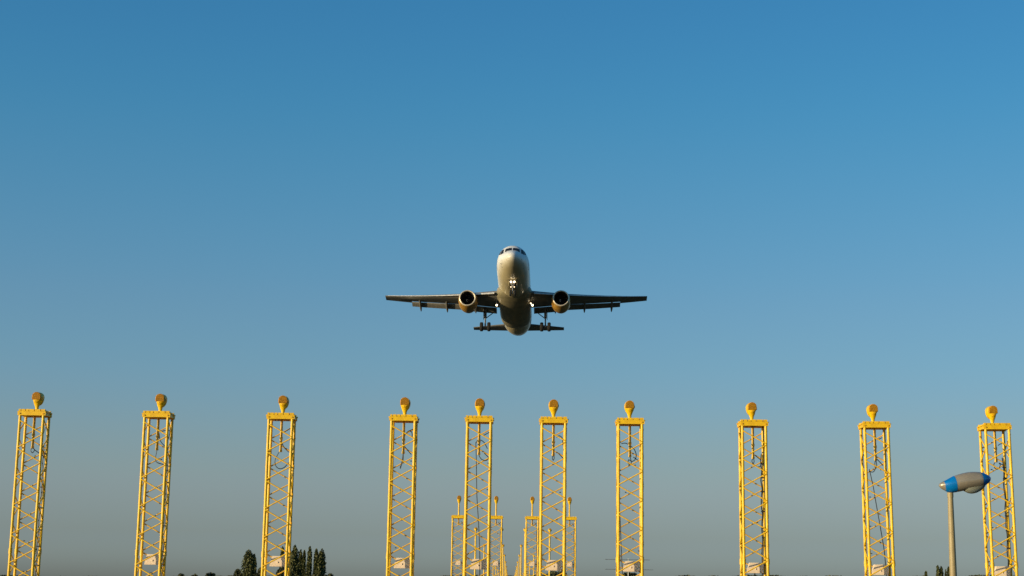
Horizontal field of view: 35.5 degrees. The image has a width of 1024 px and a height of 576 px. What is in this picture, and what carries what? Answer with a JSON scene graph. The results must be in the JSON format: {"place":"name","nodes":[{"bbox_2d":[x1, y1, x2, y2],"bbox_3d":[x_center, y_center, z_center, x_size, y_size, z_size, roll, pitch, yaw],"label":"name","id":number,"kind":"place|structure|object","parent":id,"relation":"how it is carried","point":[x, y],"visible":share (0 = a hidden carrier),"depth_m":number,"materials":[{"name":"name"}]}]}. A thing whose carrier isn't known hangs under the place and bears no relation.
{"place":"outdoors","nodes":[
{"label":"outdoors","id":0,"kind":"place"},
{"bbox_2d":[7,392,51,575],"bbox_3d":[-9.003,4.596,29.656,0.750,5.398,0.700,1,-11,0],"label":"approach light tower","id":1,"kind":"structure","parent":0,"point":[38,401],"depth_m":29.82,"materials":[{"name":"yellow metal"}]},
{"bbox_2d":[134,394,174,575],"bbox_3d":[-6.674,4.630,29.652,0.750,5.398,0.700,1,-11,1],"label":"approach light tower","id":2,"kind":"structure","parent":0,"point":[157,558],"depth_m":29.80,"materials":[{"name":"yellow metal"}]},
{"bbox_2d":[261,395,297,575],"bbox_3d":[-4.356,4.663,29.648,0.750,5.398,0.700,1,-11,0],"label":"approach light tower","id":3,"kind":"structure","parent":0,"point":[282,560],"depth_m":29.79,"materials":[{"name":"yellow metal"}]},
{"bbox_2d":[386,397,419,575],"bbox_3d":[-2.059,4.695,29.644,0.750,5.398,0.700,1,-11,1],"label":"approach light tower","id":4,"kind":"structure","parent":0,"point":[404,418],"depth_m":29.77,"materials":[{"name":"yellow metal"}]},
{"bbox_2d":[451,495,463,575],"bbox_3d":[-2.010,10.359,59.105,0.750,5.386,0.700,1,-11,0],"label":"approach light tower","id":5,"kind":"structure","parent":0,"point":[458,516],"depth_m":59.23,"materials":[{"name":"yellow metal"}]},
{"bbox_2d":[463,398,493,575],"bbox_3d":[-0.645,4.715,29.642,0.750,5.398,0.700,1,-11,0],"label":"approach light tower","id":6,"kind":"structure","parent":0,"point":[479,419],"depth_m":29.73,"materials":[{"name":"yellow metal"}]},
{"bbox_2d":[490,496,502,575],"bbox_3d":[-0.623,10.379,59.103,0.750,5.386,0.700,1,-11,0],"label":"approach light tower","id":7,"kind":"structure","parent":0,"point":[496,562],"depth_m":59.25,"materials":[{"name":"yellow metal"}]},
{"bbox_2d":[0,0,1023,575],"label":"sky","id":8,"kind":"structure","parent":0,"point":[214,208],"materials":[{"name":"blue"}]},
{"bbox_2d":[385,246,646,335],"bbox_3d":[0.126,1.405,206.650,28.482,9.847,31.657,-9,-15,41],"label":"airliner","id":9,"kind":"object","parent":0,"point":[515,298],"visible":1,"depth_m":199.93,"materials":[{"name":"white paint"}]},
{"bbox_2d":[525,496,538,575],"bbox_3d":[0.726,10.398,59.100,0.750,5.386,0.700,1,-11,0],"label":"approach light tower","id":10,"kind":"structure","parent":0,"point":[532,517],"depth_m":59.19,"materials":[{"name":"yellow metal"}]},
{"bbox_2d":[539,399,568,575],"bbox_3d":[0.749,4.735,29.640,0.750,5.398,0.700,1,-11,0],"label":"approach light tower","id":11,"kind":"structure","parent":0,"point":[554,565],"depth_m":29.73,"materials":[{"name":"yellow metal"}]},
{"bbox_2d":[562,497,576,575],"bbox_3d":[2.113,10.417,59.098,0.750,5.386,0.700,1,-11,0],"label":"approach light tower","id":12,"kind":"structure","parent":0,"point":[569,518],"depth_m":59.25,"materials":[{"name":"yellow metal"}]},
{"bbox_2d":[615,400,644,575],"bbox_3d":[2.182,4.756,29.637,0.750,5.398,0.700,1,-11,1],"label":"approach light tower","id":13,"kind":"structure","parent":0,"point":[630,566],"depth_m":29.74,"materials":[{"name":"yellow metal"}]},
{"bbox_2d":[737,402,769,575],"bbox_3d":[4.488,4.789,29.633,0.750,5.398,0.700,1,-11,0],"label":"approach light tower","id":14,"kind":"structure","parent":0,"point":[751,422],"depth_m":29.80,"materials":[{"name":"yellow metal"}]},
{"bbox_2d":[939,472,990,575],"bbox_3d":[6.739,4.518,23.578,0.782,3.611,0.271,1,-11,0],"label":"street lamp","id":15,"kind":"object","parent":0,"point":[971,482],"visible":1,"depth_m":23.78,"materials":[{"name":"grey metal"}]},
{"label":"ground","id":16,"kind":"structure","parent":0,"visible":0},
{"bbox_2d":[205,572,215,575],"bbox_3d":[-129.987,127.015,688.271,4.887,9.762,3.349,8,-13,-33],"label":"bushy tree","id":17,"kind":"object","parent":16,"relation":"on","point":[210,574],"visible":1,"depth_m":688.37,"materials":[{"name":"green plant"}]},
{"bbox_2d":[233,569,241,575],"bbox_3d":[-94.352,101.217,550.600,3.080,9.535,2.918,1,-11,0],"label":"bushy tree","id":18,"kind":"object","parent":16,"relation":"on","point":[237,572],"visible":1,"depth_m":550.47,"materials":[{"name":"green plant"}]},
{"bbox_2d":[240,549,253,575],"bbox_3d":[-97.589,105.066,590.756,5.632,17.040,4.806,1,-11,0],"label":"poplar tree","id":19,"kind":"object","parent":16,"relation":"on","point":[247,562],"visible":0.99,"depth_m":590.44,"materials":[{"name":"green plant"}]},
{"bbox_2d":[251,554,256,575],"bbox_3d":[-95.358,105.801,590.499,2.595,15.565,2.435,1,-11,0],"label":"poplar tree","id":20,"kind":"object","parent":16,"relation":"on","point":[254,567],"visible":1,"depth_m":590.68,"materials":[{"name":"green plant"}]},
{"bbox_2d":[255,567,260,575],"bbox_3d":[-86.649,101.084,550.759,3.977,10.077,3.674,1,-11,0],"label":"bushy tree","id":21,"kind":"object","parent":16,"relation":"on","point":[258,573],"visible":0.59,"depth_m":550.10,"materials":[{"name":"green plant"}]},
{"bbox_2d":[276,567,283,575],"bbox_3d":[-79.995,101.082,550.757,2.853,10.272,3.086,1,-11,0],"label":"bushy tree","id":22,"kind":"object","parent":16,"relation":"on","point":[280,569],"visible":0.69,"depth_m":550.60,"materials":[{"name":"green plant"}]},
{"bbox_2d":[290,544,298,575],"bbox_3d":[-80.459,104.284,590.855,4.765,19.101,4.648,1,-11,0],"label":"poplar tree","id":23,"kind":"object","parent":16,"relation":"on","point":[294,568],"visible":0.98,"depth_m":590.50,"materials":[{"name":"green plant"}]},
{"bbox_2d":[298,549,302,575],"bbox_3d":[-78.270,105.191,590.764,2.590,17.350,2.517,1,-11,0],"label":"poplar tree","id":24,"kind":"object","parent":16,"relation":"on","point":[300,564],"visible":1,"depth_m":590.86,"materials":[{"name":"green plant"}]},
{"bbox_2d":[301,550,305,575],"bbox_3d":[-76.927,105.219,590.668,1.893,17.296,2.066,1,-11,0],"label":"poplar tree","id":25,"kind":"object","parent":16,"relation":"on","point":[304,563],"visible":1,"depth_m":590.96,"materials":[{"name":"green plant"}]},
{"bbox_2d":[305,546,311,575],"bbox_3d":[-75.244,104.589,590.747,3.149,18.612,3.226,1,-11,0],"label":"poplar tree","id":26,"kind":"object","parent":16,"relation":"on","point":[308,572],"visible":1,"depth_m":590.70,"materials":[{"name":"green plant"}]},
{"bbox_2d":[312,548,318,575],"bbox_3d":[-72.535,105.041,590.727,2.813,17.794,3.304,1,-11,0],"label":"poplar tree","id":27,"kind":"object","parent":16,"relation":"on","point":[315,565],"visible":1,"depth_m":590.75,"materials":[{"name":"green plant"}]},
{"bbox_2d":[317,548,326,575],"bbox_3d":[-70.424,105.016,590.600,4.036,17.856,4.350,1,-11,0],"label":"poplar tree","id":28,"kind":"object","parent":16,"relation":"on","point":[322,568],"visible":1,"depth_m":590.68,"materials":[{"name":"green plant"}]},
{"bbox_2d":[474,527,477,575],"bbox_3d":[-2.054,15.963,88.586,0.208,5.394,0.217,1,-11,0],"label":"approach light post","id":29,"kind":"object","parent":16,"relation":"on","point":[475,528],"visible":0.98,"depth_m":88.81,"materials":[{"name":"yellow metal"}]},
{"bbox_2d":[502,544,503,575],"bbox_3d":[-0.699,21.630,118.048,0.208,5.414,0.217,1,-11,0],"label":"approach light post","id":30,"kind":"object","parent":16,"relation":"on","point":[502,557],"visible":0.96,"depth_m":118.37,"materials":[{"name":"yellow metal"}]},
{"bbox_2d":[0,574,1014,575],"bbox_3d":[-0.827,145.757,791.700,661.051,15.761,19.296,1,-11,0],"label":"distant woods","id":31,"kind":"object","parent":16,"relation":"on","point":[678,575],"visible":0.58,"depth_m":786.61,"materials":[{"name":"green plant"}]},
{"bbox_2d":[520,544,522,575],"bbox_3d":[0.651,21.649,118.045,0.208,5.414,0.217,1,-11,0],"label":"approach light post","id":32,"kind":"object","parent":16,"relation":"on","point":[521,545],"visible":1,"depth_m":118.27,"materials":[{"name":"yellow metal"}]},
{"bbox_2d":[524,528,525,575],"bbox_3d":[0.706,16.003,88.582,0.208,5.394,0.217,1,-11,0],"label":"approach light post","id":33,"kind":"object","parent":16,"relation":"on","point":[524,552],"visible":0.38,"depth_m":88.79,"materials":[{"name":"yellow metal"}]},
{"bbox_2d":[548,528,551,575],"bbox_3d":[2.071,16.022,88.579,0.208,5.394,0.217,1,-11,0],"label":"approach light post","id":34,"kind":"object","parent":16,"relation":"on","point":[549,529],"visible":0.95,"depth_m":88.90,"materials":[{"name":"yellow metal"}]},
{"bbox_2d":[542,571,567,575],"bbox_3d":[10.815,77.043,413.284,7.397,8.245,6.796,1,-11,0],"label":"bushy tree","id":35,"kind":"object","parent":16,"relation":"on","point":[553,573],"visible":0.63,"depth_m":412.37,"materials":[{"name":"green plant"}]},
{"bbox_2d":[605,558,639,575],"bbox_3d":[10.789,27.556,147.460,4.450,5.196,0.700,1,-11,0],"label":"aerial mast","id":36,"kind":"object","parent":16,"relation":"on","point":[628,559],"visible":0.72,"depth_m":147.91,"materials":[{"name":"metal"}]},
{"bbox_2d":[623,572,636,575],"bbox_3d":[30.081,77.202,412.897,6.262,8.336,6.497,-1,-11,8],"label":"bushy tree","id":37,"kind":"object","parent":16,"relation":"on","point":[630,574],"visible":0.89,"depth_m":413.18,"materials":[{"name":"green plant"}]},
{"bbox_2d":[858,404,895,575],"bbox_3d":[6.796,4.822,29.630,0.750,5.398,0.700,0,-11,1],"label":"approach light tower","id":38,"kind":"structure","parent":16,"relation":"on","point":[874,426],"depth_m":29.80,"materials":[{"name":"yellow metal"}]},
{"bbox_2d":[936,565,939,575],"bbox_3d":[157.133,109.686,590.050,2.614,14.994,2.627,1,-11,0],"label":"poplar tree","id":39,"kind":"object","parent":16,"relation":"on","point":[937,571],"visible":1,"depth_m":590.57,"materials":[{"name":"green plant"}]},
{"bbox_2d":[940,566,943,575],"bbox_3d":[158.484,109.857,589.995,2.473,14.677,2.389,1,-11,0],"label":"poplar tree","id":40,"kind":"object","parent":16,"relation":"on","point":[941,571],"visible":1,"depth_m":590.79,"materials":[{"name":"green plant"}]},
{"bbox_2d":[977,406,1017,575],"bbox_3d":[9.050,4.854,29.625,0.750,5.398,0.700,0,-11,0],"label":"approach light tower","id":41,"kind":"structure","parent":16,"relation":"on","point":[991,412],"depth_m":29.80,"materials":[{"name":"yellow metal"}]}
]}

